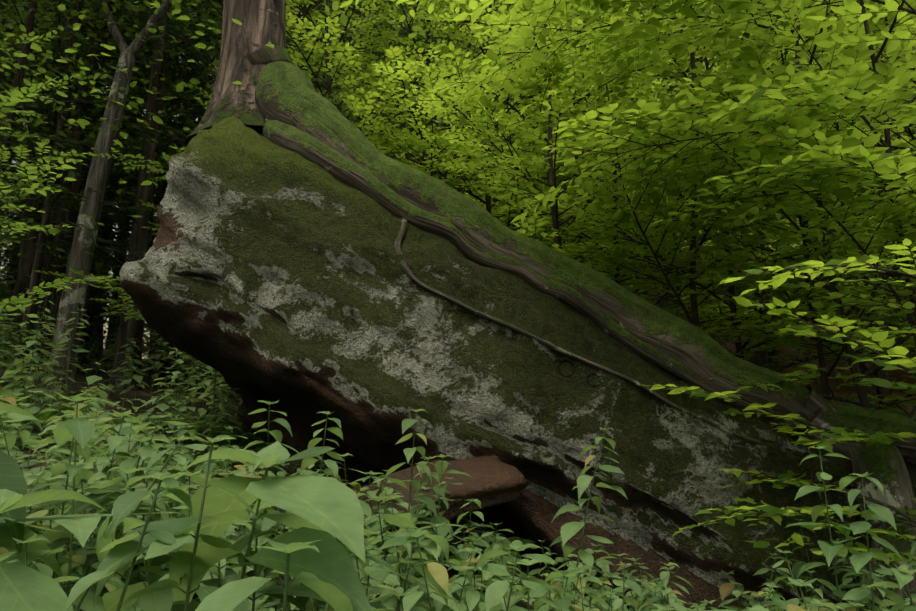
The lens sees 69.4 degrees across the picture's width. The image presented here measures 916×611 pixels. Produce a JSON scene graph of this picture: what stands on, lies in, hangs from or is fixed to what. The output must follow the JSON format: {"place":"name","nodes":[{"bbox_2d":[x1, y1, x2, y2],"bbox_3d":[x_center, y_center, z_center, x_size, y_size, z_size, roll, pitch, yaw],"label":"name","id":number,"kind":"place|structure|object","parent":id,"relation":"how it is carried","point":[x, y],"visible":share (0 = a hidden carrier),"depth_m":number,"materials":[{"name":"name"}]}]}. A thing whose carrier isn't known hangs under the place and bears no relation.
{"place":"outdoors","nodes":[
{"label":"outdoors","id":0,"kind":"place"},
{"bbox_2d":[0,7,213,366],"label":"sky","id":1,"kind":"structure","parent":0,"point":[106,325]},
{"bbox_2d":[0,360,597,610],"bbox_3d":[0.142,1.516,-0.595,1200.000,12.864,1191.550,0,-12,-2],"label":"ground","id":2,"kind":"structure","parent":0,"point":[127,405],"depth_m":8.71,"materials":[{"name":"green plant"}]},
{"bbox_2d":[0,8,377,376],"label":"trees","id":3,"kind":"object","parent":2,"relation":"on","point":[15,94],"visible":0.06,"depth_m":8.18,"materials":[{"name":"green plant"}]},
{"bbox_2d":[218,453,302,501],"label":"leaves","id":4,"kind":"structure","parent":2,"relation":"on","point":[291,467],"depth_m":4.87,"materials":[{"name":"green plant"}]},
{"bbox_2d":[0,387,565,610],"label":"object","id":5,"kind":"object","parent":2,"relation":"on","point":[203,425],"visible":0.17,"depth_m":5.42,"materials":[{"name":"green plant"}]},
{"bbox_2d":[352,484,398,528],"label":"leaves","id":6,"kind":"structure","parent":2,"relation":"on","point":[372,488],"depth_m":4.24,"materials":[{"name":"plant"}]},
{"bbox_2d":[374,456,528,528],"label":"slab","id":7,"kind":"structure","parent":2,"relation":"on","point":[491,481],"depth_m":4.24,"materials":[{"name":"brown stone"}]},
{"bbox_2d":[0,0,915,561],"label":"sapling wood","id":8,"kind":"object","parent":2,"relation":"on","point":[820,350],"visible":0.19,"depth_m":6.38,"materials":[{"name":"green plant"}]},
{"bbox_2d":[208,0,915,563],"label":"beech leaves","id":9,"kind":"object","parent":8,"relation":"attached to","point":[750,88],"visible":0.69,"depth_m":5.85,"materials":[{"name":"green plant"}]},
{"bbox_2d":[0,293,915,434],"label":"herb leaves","id":10,"kind":"object","parent":2,"relation":"on","point":[47,367],"visible":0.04,"depth_m":7.43,"materials":[{"name":"green plant"}]},
{"bbox_2d":[0,0,915,363],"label":"tree leaves","id":11,"kind":"object","parent":2,"relation":"on","point":[672,86],"visible":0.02,"depth_m":18.62,"materials":[{"name":"green plant"}]},
{"bbox_2d":[0,297,915,610],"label":"herb","id":12,"kind":"object","parent":2,"relation":"on","point":[326,511],"depth_m":1.73,"materials":[{"name":"green plant"}]},
{"bbox_2d":[0,0,915,412],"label":"trees","id":13,"kind":"object","parent":2,"relation":"on","point":[32,262],"depth_m":10.91,"materials":[{"name":"green plant"}]},
{"bbox_2d":[0,0,785,374],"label":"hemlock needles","id":14,"kind":"object","parent":13,"relation":"attached to","point":[110,216],"visible":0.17,"depth_m":12.05,"materials":[{"name":"green plant"}]},
{"bbox_2d":[119,116,915,610],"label":"boulder","id":15,"kind":"object","parent":2,"relation":"on","point":[265,270],"visible":0.67,"depth_m":4.93,"materials":[{"name":"grey stone"}]},
{"bbox_2d":[184,0,285,147],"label":"tree trunk","id":16,"kind":"object","parent":15,"relation":"on","point":[263,22],"visible":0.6,"depth_m":6.92,"materials":[{"name":"brown wood"}]},
{"bbox_2d":[197,46,915,466],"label":"tree roots","id":17,"kind":"object","parent":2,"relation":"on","point":[301,116],"visible":0.73,"depth_m":5.57,"materials":[{"name":"green plant"}]},
{"bbox_2d":[0,0,914,345],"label":"tree leaves","id":18,"kind":"object","parent":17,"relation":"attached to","point":[176,4],"visible":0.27,"depth_m":10.27,"materials":[{"name":"green plant"}]},
{"bbox_2d":[394,217,915,610],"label":"tree roots","id":19,"kind":"object","parent":2,"relation":"on","point":[885,464],"visible":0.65,"depth_m":4.46,"materials":[{"name":"brown plant"}]},
{"bbox_2d":[313,6,915,418],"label":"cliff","id":20,"kind":"structure","parent":0,"point":[848,390],"depth_m":37.72,"materials":[{"name":"grey stone"}]}
]}

